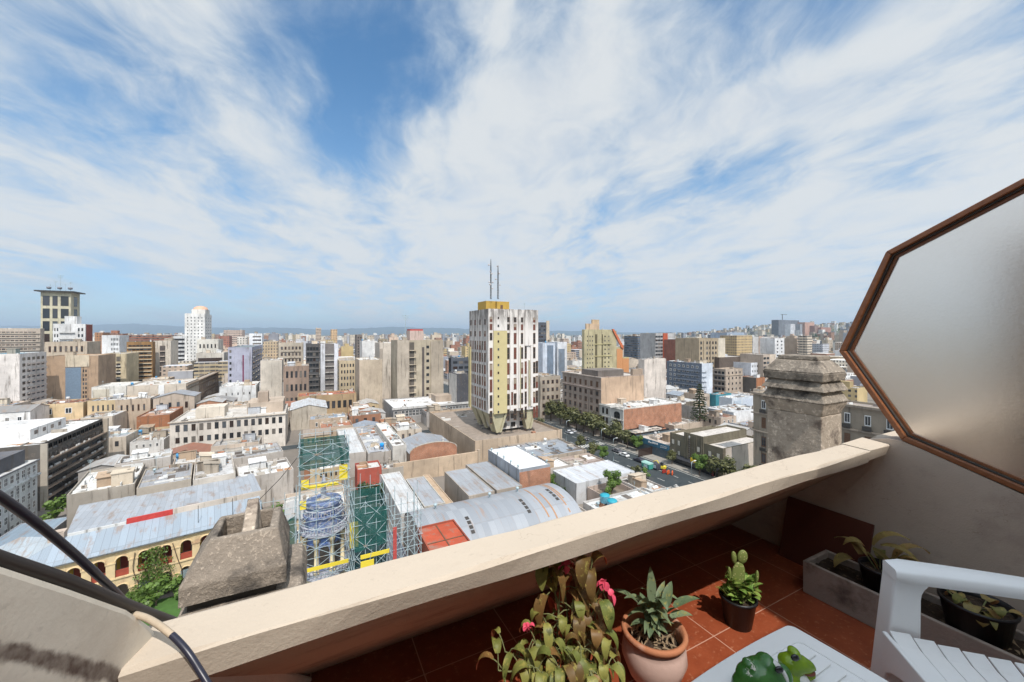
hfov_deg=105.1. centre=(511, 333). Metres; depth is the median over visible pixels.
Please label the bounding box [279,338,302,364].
apartment block
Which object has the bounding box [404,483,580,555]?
vaulted hall
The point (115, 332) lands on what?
apartment block
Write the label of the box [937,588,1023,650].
pot plant
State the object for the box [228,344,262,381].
apartment block
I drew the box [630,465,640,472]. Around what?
street tree
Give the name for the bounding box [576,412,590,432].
street tree
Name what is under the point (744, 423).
shed
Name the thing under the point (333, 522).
church tower
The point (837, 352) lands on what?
apartment block
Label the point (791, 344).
apartment block
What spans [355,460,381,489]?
house
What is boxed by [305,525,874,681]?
floor
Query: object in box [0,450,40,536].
white block
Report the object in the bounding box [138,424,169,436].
house
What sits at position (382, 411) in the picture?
house
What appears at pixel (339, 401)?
house
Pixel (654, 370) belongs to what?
apartment block
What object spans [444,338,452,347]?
apartment block
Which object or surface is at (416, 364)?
concrete block
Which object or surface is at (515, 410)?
window
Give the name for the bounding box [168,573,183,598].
garden bush
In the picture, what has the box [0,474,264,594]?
arcade building
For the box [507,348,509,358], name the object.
window
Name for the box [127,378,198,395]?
cream hall
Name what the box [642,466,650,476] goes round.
street tree
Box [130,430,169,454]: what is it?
house
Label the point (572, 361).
house
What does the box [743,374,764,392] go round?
house
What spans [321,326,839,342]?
terrain
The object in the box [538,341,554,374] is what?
apartment block
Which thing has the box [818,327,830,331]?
hill tower
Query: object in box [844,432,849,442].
window
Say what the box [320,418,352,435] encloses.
house
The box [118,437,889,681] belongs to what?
balcony parapet
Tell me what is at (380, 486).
garden tree
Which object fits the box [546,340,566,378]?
apartment block
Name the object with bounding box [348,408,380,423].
house
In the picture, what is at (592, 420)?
street tree
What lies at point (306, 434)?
house
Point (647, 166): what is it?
sky
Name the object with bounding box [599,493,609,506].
water tank
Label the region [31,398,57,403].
house
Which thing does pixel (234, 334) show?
apartment block
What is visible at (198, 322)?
white tower
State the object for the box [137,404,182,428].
brick warehouse
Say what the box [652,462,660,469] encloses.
parked van
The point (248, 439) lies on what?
house
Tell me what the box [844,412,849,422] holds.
window
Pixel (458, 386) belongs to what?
apartment block
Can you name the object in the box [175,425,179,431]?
window
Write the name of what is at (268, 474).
house
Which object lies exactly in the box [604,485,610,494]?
garden bush
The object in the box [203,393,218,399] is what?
house
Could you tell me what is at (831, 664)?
plastic table
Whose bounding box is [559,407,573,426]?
street tree
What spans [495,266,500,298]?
radio mast
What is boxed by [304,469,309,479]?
house
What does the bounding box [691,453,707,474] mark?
street tree
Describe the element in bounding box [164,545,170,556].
door
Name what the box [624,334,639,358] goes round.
apartment block
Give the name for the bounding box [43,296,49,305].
window
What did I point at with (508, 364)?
window
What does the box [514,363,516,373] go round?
window
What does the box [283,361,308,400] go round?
apartment block
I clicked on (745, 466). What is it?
street tree
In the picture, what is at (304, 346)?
apartment block
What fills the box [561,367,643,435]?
corner building
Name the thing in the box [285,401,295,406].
house
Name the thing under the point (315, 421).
house
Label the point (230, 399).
house
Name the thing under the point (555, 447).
house
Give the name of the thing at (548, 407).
street tree
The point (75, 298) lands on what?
window
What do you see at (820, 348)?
apartment block
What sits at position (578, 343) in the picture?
apartment block
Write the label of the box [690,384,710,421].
pine tree
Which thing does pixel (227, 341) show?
apartment block
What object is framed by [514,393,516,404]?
window
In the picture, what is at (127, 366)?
apartment block
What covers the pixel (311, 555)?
arched window
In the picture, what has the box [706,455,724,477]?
street tree
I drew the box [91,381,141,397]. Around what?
house
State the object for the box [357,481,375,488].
garden tree
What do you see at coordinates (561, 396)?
house
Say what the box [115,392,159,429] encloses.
house
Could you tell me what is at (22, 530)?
house
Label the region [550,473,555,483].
garden tree
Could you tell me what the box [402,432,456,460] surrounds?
brick hall
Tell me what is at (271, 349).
apartment block
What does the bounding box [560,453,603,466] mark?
house
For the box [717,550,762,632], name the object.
cactus plant
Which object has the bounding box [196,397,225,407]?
house
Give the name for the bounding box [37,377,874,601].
ground
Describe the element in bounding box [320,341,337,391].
apartment block
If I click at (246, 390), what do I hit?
house
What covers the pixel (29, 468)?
window
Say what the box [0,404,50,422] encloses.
house
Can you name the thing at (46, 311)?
window
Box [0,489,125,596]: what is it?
cable
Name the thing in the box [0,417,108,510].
apartment slab
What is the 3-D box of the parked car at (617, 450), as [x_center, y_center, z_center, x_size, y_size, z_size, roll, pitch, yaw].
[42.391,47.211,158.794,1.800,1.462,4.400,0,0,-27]
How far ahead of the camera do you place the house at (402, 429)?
161.05 m
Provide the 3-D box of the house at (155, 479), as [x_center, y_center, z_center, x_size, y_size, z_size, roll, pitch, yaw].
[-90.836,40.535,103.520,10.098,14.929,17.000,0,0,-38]
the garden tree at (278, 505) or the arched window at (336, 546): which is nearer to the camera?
the arched window at (336, 546)
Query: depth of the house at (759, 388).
282.12 m
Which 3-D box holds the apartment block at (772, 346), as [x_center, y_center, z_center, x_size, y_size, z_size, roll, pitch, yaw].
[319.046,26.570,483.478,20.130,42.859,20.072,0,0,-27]
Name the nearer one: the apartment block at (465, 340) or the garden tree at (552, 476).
the garden tree at (552, 476)
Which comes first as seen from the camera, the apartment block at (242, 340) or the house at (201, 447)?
the house at (201, 447)
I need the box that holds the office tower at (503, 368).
[468,301,537,432]
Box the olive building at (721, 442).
[670,425,752,476]
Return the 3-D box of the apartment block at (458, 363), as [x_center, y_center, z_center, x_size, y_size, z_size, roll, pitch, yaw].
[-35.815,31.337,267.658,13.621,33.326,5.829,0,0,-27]
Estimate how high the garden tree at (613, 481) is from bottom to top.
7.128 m
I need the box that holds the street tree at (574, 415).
[567,407,580,429]
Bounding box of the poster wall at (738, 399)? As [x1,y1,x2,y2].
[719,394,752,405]
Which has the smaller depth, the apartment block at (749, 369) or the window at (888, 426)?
the window at (888, 426)
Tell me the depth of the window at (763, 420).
121.19 m
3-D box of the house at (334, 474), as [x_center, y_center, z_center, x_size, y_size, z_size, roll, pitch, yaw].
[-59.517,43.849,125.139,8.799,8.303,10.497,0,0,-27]
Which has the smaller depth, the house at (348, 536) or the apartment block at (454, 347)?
the house at (348, 536)
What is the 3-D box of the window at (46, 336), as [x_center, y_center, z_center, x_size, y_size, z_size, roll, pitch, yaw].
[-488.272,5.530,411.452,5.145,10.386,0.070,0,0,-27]
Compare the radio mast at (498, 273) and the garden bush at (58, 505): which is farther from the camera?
the radio mast at (498, 273)
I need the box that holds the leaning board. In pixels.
[778,496,874,565]
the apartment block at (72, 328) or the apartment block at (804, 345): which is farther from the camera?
the apartment block at (804, 345)
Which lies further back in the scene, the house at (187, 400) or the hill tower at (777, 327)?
the hill tower at (777, 327)
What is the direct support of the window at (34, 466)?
in the white block at (19, 474)
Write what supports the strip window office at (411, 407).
on the ground at (291, 455)
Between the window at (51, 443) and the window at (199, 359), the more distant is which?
the window at (199, 359)
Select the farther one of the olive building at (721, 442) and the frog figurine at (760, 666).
the olive building at (721, 442)
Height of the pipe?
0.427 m
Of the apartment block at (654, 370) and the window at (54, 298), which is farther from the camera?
the window at (54, 298)
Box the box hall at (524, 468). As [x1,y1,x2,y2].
[488,446,549,487]
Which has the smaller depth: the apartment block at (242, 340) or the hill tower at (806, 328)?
the apartment block at (242, 340)
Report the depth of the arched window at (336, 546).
68.65 m
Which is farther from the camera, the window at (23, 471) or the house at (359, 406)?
the house at (359, 406)
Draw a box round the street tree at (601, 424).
[595,419,610,439]
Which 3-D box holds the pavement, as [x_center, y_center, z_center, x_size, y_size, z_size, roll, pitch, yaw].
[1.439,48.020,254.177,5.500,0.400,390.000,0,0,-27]
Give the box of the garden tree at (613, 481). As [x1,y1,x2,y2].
[603,469,621,494]
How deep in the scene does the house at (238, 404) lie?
218.71 m
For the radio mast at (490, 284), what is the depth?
152.05 m
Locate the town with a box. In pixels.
[93,321,863,392]
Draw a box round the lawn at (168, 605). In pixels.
[142,596,180,625]
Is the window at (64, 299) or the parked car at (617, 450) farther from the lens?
the window at (64, 299)
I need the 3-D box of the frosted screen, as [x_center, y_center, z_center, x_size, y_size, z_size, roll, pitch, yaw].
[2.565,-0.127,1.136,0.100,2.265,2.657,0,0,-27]
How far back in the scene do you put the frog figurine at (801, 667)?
1.07 m
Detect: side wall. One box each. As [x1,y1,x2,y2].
[0,567,311,681]
[731,436,1023,631]
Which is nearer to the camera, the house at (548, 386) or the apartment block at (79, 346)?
the house at (548, 386)
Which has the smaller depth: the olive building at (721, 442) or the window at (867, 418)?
the window at (867, 418)
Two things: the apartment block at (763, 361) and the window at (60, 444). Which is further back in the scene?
the apartment block at (763, 361)
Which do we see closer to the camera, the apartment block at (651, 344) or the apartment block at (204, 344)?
the apartment block at (204, 344)
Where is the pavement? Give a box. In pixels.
[443,381,716,479]
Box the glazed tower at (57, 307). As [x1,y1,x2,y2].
[34,275,85,341]
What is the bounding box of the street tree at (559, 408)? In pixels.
[552,400,566,423]
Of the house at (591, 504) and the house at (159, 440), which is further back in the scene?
the house at (159, 440)
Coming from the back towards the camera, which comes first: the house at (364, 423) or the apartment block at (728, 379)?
the apartment block at (728, 379)
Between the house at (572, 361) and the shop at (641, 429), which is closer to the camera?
the shop at (641, 429)
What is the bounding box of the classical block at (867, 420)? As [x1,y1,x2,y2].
[750,390,894,465]
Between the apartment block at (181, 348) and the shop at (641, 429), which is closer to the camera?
the shop at (641, 429)
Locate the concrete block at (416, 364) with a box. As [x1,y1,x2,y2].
[391,315,442,398]
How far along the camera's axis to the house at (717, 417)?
190.32 m
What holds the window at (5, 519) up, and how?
in the white block at (19, 474)
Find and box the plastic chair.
[870,559,1023,681]
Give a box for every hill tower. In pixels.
[771,320,798,335]
[785,324,794,335]
[795,324,801,334]
[797,322,813,335]
[810,326,818,332]
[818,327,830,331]
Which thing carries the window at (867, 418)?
in the classical block at (867, 420)
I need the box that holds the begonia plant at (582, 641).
[476,550,624,681]
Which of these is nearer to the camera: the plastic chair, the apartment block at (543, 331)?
the plastic chair
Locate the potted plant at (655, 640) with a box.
[613,567,699,681]
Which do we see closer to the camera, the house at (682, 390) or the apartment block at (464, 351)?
the house at (682, 390)
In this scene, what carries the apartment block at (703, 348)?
on the ground at (291, 455)
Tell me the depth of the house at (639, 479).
111.83 m
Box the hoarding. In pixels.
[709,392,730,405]
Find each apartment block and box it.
[0,328,43,352]
[0,348,46,401]
[44,339,100,355]
[46,352,115,399]
[53,316,92,341]
[95,331,109,353]
[102,332,128,353]
[105,351,138,381]
[110,330,127,334]
[127,340,154,381]
[129,333,176,341]
[154,338,177,376]
[173,334,184,361]
[196,350,227,361]
[197,337,222,352]
[218,335,231,347]
[224,329,244,343]
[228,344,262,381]
[237,337,247,345]
[249,332,263,351]
[260,354,283,396]
[263,338,278,358]
[269,332,278,340]
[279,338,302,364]
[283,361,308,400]
[302,338,307,358]
[306,340,319,391]
[316,327,320,346]
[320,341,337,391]
[331,329,336,342]
[337,357,354,390]
[341,344,352,356]
[355,334,361,357]
[355,355,381,408]
[360,339,373,357]
[375,341,390,398]
[388,333,397,341]
[430,332,440,339]
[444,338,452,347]
[449,355,467,371]
[449,370,467,402]
[450,345,460,350]
[461,343,468,356]
[463,336,468,345]
[538,321,548,341]
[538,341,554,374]
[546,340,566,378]
[560,339,568,343]
[567,344,570,351]
[574,340,581,348]
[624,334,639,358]
[638,356,665,398]
[640,333,674,358]
[664,336,687,368]
[667,359,711,392]
[675,335,724,368]
[710,331,743,337]
[713,367,743,392]
[714,354,739,367]
[720,334,751,355]
[733,362,757,375]
[740,352,775,378]
[752,335,778,352]
[760,338,783,356]
[784,335,797,353]
[798,336,811,354]
[812,344,828,352]
[822,337,832,350]
[833,349,841,355]
[835,343,842,349]
[841,380,866,401]
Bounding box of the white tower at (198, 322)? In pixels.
[185,306,211,359]
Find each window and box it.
[4,478,7,486]
[4,517,7,525]
[10,475,13,483]
[16,472,19,480]
[21,469,24,478]
[27,467,30,475]
[32,464,35,472]
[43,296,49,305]
[43,308,49,317]
[43,321,49,330]
[44,334,49,341]
[48,442,52,450]
[52,296,57,305]
[52,309,57,317]
[53,440,57,448]
[58,438,62,446]
[61,296,68,305]
[61,309,68,318]
[65,408,71,413]
[74,297,76,306]
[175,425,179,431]
[191,424,195,430]
[198,358,221,361]
[307,547,313,566]
[319,546,328,565]
[334,540,339,561]
[507,333,509,343]
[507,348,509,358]
[507,363,509,374]
[507,378,509,389]
[507,394,509,405]
[507,409,509,420]
[514,333,516,343]
[514,347,516,358]
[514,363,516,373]
[514,378,516,389]
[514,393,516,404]
[514,408,516,419]
[614,411,619,418]
[761,400,765,408]
[761,417,765,428]
[761,436,765,446]
[761,453,765,463]
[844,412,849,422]
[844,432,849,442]
[865,415,870,426]
[886,419,892,429]
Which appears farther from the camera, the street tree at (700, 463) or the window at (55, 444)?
the street tree at (700, 463)
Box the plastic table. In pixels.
[692,626,887,681]
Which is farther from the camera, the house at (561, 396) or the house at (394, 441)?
the house at (561, 396)
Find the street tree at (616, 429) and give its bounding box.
[603,419,622,443]
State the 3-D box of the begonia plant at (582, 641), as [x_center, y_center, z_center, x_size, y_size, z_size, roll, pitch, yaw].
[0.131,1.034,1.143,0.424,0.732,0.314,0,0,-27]
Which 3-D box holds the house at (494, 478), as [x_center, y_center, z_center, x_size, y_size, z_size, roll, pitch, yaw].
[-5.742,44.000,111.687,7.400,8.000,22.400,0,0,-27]
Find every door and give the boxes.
[74,568,80,576]
[98,562,105,572]
[121,556,128,567]
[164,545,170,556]
[183,540,190,551]
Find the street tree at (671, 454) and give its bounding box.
[666,449,676,461]
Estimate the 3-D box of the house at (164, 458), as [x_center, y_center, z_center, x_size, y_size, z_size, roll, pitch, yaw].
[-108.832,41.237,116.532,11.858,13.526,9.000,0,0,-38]
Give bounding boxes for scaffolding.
[260,485,297,543]
[297,426,353,580]
[345,474,388,570]
[387,479,422,560]
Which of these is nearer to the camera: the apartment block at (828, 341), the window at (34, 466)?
the window at (34, 466)
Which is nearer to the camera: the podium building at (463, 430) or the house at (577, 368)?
the podium building at (463, 430)
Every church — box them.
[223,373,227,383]
[345,531,406,560]
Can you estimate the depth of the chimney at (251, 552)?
2.54 m
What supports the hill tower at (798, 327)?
on the terrain at (767, 333)
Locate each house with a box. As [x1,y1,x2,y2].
[0,398,30,405]
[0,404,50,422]
[0,517,66,545]
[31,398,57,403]
[38,397,96,419]
[67,460,144,531]
[77,454,126,481]
[80,410,126,428]
[87,393,130,415]
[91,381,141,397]
[109,425,131,431]
[109,429,137,456]
[114,448,172,468]
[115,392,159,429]
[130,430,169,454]
[137,456,192,495]
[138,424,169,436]
[143,376,174,380]
[152,389,201,413]
[172,442,212,461]
[173,450,199,473]
[193,452,235,485]
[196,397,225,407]
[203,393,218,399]
[210,438,282,472]
[211,433,261,450]
[217,395,236,402]
[219,380,259,400]
[227,400,249,407]
[236,456,293,506]
[283,500,304,543]
[284,485,345,512]
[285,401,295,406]
[288,407,289,428]
[289,398,327,430]
[298,388,355,413]
[303,427,329,438]
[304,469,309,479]
[309,412,346,428]
[310,464,341,489]
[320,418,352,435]
[336,427,365,476]
[345,510,349,540]
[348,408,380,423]
[350,402,369,409]
[352,420,377,428]
[355,425,390,461]
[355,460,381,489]
[358,398,378,407]
[359,407,385,418]
[376,422,406,461]
[379,414,414,425]
[379,457,403,477]
[381,471,423,543]
[391,420,421,438]
[406,476,444,507]
[416,519,469,553]
[421,403,451,426]
[422,474,452,503]
[445,468,494,501]
[466,461,521,493]
[498,437,586,457]
[535,373,559,418]
[538,456,571,473]
[553,460,634,504]
[560,391,562,402]
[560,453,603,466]
[567,358,581,365]
[568,365,581,370]
[583,481,652,510]
[587,483,631,499]
[598,397,681,443]
[619,472,665,490]
[629,357,637,367]
[652,484,678,491]
[666,385,677,392]
[666,390,683,398]
[673,385,686,391]
[682,401,707,419]
[684,388,709,406]
[701,410,735,426]
[719,422,752,435]
[733,388,749,394]
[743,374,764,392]
[748,420,752,427]
[753,386,766,391]
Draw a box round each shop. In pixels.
[623,425,668,447]
[636,428,685,459]
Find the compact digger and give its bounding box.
[653,460,666,469]
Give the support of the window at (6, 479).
in the white block at (19, 474)
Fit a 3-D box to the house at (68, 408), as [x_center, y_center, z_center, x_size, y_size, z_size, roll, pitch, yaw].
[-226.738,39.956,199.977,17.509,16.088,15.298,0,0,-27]
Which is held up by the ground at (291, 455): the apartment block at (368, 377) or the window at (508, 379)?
the apartment block at (368, 377)
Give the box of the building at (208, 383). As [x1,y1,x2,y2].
[186,371,219,399]
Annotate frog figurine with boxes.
[731,651,792,681]
[777,645,815,681]
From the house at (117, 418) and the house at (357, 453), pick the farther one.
the house at (117, 418)
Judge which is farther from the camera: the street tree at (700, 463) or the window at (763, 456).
the street tree at (700, 463)
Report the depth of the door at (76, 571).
68.16 m
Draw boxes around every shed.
[663,396,706,405]
[665,417,702,429]
[718,420,751,426]
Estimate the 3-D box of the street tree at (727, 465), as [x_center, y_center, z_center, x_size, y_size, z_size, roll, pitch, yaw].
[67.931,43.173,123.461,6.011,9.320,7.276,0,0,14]
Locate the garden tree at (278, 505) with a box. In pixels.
[270,502,284,511]
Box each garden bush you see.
[39,494,66,519]
[125,586,146,602]
[140,574,169,606]
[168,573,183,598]
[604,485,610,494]
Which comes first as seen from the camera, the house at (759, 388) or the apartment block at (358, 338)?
the house at (759, 388)
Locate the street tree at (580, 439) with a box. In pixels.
[575,434,585,446]
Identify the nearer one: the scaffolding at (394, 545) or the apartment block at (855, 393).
the scaffolding at (394, 545)
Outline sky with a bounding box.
[0,0,1023,332]
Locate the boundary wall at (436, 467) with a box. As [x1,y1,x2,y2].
[393,449,479,480]
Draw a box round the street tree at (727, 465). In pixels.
[717,455,737,474]
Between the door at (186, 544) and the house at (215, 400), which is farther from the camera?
the house at (215, 400)
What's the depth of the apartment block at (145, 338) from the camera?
508.92 m
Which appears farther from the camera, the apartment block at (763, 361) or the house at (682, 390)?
the apartment block at (763, 361)
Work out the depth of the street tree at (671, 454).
143.28 m
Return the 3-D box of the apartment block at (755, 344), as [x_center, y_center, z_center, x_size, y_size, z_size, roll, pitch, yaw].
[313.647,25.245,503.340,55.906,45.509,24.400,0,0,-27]
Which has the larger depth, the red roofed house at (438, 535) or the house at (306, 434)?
the house at (306, 434)
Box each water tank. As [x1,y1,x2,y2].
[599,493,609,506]
[607,498,616,504]
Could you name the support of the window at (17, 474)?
in the white block at (19, 474)
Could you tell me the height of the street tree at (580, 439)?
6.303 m
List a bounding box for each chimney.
[178,498,306,616]
[761,354,848,462]
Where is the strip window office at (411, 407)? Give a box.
[384,393,470,422]
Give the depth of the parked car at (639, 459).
145.96 m
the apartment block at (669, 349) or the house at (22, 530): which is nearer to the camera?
the house at (22, 530)
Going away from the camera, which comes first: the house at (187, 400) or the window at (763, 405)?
the window at (763, 405)
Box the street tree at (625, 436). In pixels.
[621,428,633,447]
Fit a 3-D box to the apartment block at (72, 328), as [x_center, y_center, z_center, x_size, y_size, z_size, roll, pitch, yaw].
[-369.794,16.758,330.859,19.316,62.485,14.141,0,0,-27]
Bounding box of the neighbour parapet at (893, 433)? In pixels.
[872,431,897,437]
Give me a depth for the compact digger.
138.02 m
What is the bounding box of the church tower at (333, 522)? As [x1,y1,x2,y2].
[300,431,349,582]
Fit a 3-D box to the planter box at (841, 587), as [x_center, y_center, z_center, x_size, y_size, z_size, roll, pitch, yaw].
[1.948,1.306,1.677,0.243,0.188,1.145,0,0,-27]
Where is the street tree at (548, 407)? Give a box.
[544,399,556,420]
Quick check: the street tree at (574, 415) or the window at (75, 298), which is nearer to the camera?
the street tree at (574, 415)
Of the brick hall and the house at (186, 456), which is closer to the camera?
the house at (186, 456)
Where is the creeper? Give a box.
[128,543,182,600]
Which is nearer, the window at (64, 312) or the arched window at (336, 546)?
the arched window at (336, 546)
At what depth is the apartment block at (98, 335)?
478.94 m
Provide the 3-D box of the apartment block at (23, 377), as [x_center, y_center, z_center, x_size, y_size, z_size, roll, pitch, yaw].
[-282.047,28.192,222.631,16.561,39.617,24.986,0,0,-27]
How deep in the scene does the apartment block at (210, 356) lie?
326.89 m
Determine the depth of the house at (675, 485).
105.00 m
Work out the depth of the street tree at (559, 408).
206.62 m
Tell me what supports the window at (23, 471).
in the white block at (19, 474)
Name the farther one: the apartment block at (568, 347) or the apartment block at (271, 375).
the apartment block at (568, 347)
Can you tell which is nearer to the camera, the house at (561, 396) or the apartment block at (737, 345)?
the house at (561, 396)
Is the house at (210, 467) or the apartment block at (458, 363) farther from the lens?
the apartment block at (458, 363)
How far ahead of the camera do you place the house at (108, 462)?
118.30 m
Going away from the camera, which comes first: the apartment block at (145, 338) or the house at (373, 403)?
the house at (373, 403)
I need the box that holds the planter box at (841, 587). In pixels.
[803,550,1023,676]
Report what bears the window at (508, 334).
in the office tower at (503, 368)
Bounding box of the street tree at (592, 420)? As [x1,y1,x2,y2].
[586,411,602,435]
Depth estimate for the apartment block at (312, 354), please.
290.14 m
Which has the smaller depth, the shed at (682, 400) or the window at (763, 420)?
the window at (763, 420)
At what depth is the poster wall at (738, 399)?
229.49 m
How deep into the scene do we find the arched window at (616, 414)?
173.59 m
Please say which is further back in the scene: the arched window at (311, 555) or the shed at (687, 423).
the shed at (687, 423)
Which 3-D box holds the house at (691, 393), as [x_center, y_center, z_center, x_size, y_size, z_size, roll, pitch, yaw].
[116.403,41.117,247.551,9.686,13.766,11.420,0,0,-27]
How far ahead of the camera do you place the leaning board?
2.35 m
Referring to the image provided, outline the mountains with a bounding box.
[0,323,686,334]
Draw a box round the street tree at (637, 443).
[631,435,642,449]
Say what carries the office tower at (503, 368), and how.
on the podium building at (463, 430)
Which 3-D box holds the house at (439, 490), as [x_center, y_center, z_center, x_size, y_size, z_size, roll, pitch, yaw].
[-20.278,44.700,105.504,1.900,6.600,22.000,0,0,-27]
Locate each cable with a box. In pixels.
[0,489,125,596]
[131,611,211,681]
[259,456,298,499]
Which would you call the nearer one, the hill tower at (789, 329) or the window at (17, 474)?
the window at (17, 474)
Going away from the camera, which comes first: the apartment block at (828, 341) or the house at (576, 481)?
the house at (576, 481)
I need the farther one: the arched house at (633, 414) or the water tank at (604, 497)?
the arched house at (633, 414)
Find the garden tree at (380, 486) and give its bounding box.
[375,483,384,492]
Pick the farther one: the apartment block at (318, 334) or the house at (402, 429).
the apartment block at (318, 334)
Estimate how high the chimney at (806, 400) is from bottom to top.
5.067 m
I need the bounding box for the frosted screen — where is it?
[839,178,1023,492]
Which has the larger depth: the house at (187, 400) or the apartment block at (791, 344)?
the apartment block at (791, 344)
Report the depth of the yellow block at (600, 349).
338.47 m
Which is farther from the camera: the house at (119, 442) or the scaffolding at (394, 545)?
the house at (119, 442)
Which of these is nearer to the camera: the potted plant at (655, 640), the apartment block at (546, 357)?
the potted plant at (655, 640)
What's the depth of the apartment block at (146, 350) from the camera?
317.70 m
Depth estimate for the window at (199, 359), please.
325.50 m
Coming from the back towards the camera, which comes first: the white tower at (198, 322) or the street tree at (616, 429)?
the white tower at (198, 322)
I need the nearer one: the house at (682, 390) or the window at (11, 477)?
the window at (11, 477)
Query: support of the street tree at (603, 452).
on the pavement
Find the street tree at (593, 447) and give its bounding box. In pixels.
[587,440,598,454]
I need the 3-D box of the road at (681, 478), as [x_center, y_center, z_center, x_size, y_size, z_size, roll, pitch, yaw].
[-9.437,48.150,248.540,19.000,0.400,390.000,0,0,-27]
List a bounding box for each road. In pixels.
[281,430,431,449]
[443,384,704,487]
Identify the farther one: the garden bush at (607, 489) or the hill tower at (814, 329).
the hill tower at (814, 329)
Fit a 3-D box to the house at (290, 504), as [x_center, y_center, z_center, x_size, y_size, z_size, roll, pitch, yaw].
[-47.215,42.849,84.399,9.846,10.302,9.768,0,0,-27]
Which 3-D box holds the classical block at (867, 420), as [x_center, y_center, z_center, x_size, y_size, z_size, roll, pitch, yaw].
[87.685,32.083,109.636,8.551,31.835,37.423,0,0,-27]
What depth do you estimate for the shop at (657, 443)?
155.38 m
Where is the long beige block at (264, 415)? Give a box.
[168,390,287,448]
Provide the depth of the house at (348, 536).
87.72 m
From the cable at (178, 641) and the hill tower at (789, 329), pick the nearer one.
the cable at (178, 641)
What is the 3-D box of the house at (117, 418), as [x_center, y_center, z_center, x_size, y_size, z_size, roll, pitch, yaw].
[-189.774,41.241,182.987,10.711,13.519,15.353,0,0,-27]
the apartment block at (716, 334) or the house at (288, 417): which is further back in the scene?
the apartment block at (716, 334)
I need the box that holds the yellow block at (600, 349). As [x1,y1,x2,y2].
[582,320,628,372]
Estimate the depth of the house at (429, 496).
101.71 m
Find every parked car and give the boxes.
[611,448,621,452]
[618,452,629,456]
[633,457,643,462]
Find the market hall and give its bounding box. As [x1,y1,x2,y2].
[708,403,752,421]
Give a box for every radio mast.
[488,262,493,298]
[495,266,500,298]
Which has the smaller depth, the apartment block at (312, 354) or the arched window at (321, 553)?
the arched window at (321, 553)
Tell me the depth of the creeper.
71.14 m
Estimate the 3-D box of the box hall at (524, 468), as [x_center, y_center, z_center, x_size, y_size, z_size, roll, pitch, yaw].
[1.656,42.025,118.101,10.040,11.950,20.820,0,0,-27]
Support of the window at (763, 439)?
in the classical block at (867, 420)
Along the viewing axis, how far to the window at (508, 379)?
153.91 m
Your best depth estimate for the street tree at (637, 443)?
158.82 m
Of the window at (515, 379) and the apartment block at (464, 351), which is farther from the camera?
the apartment block at (464, 351)
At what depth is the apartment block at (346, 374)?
272.70 m
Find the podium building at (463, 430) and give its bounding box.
[429,408,561,461]
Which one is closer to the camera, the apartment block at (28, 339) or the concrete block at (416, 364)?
the concrete block at (416, 364)
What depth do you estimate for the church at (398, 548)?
82.06 m
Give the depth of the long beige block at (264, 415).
162.06 m
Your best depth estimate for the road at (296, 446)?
166.59 m
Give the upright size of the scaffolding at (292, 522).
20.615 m
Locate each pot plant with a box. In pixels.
[833,531,929,593]
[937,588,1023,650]
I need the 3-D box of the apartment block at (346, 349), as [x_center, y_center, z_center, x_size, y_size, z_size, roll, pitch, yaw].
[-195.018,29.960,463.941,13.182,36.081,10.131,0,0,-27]
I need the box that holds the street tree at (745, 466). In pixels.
[738,463,755,470]
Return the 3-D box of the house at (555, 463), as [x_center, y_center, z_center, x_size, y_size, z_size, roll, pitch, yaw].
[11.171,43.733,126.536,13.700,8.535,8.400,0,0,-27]
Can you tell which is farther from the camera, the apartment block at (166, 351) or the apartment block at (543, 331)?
the apartment block at (543, 331)
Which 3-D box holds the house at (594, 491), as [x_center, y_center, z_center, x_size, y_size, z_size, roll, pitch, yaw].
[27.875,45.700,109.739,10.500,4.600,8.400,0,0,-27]
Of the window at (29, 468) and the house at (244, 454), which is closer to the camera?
the window at (29, 468)
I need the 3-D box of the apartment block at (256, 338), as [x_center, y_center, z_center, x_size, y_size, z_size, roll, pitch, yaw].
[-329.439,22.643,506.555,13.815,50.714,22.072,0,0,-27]
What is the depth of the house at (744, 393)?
275.39 m
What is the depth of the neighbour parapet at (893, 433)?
2.28 m
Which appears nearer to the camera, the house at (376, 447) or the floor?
the floor
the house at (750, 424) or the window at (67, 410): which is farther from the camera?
the window at (67, 410)
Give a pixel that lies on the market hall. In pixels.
(741, 412)
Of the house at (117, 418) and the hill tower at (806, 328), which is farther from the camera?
the hill tower at (806, 328)
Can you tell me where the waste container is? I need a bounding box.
[641,460,653,469]
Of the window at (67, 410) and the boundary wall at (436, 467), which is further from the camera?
the window at (67, 410)
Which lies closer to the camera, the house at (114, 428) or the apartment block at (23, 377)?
the house at (114, 428)
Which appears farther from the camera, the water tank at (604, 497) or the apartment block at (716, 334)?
the apartment block at (716, 334)
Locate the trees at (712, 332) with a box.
[320,324,839,391]
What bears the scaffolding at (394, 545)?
on the ground at (291, 455)
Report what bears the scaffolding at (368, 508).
on the ground at (291, 455)
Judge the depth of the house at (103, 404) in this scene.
201.05 m
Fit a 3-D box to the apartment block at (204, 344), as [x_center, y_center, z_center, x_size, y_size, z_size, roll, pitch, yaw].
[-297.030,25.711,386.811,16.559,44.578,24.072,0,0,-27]
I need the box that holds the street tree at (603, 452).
[597,446,608,458]
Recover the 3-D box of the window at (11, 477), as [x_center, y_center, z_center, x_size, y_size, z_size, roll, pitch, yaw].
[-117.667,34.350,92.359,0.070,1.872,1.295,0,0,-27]
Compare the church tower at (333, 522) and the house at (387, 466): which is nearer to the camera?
the church tower at (333, 522)
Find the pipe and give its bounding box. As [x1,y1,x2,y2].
[0,549,177,621]
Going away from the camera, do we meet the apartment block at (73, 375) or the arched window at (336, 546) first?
the arched window at (336, 546)

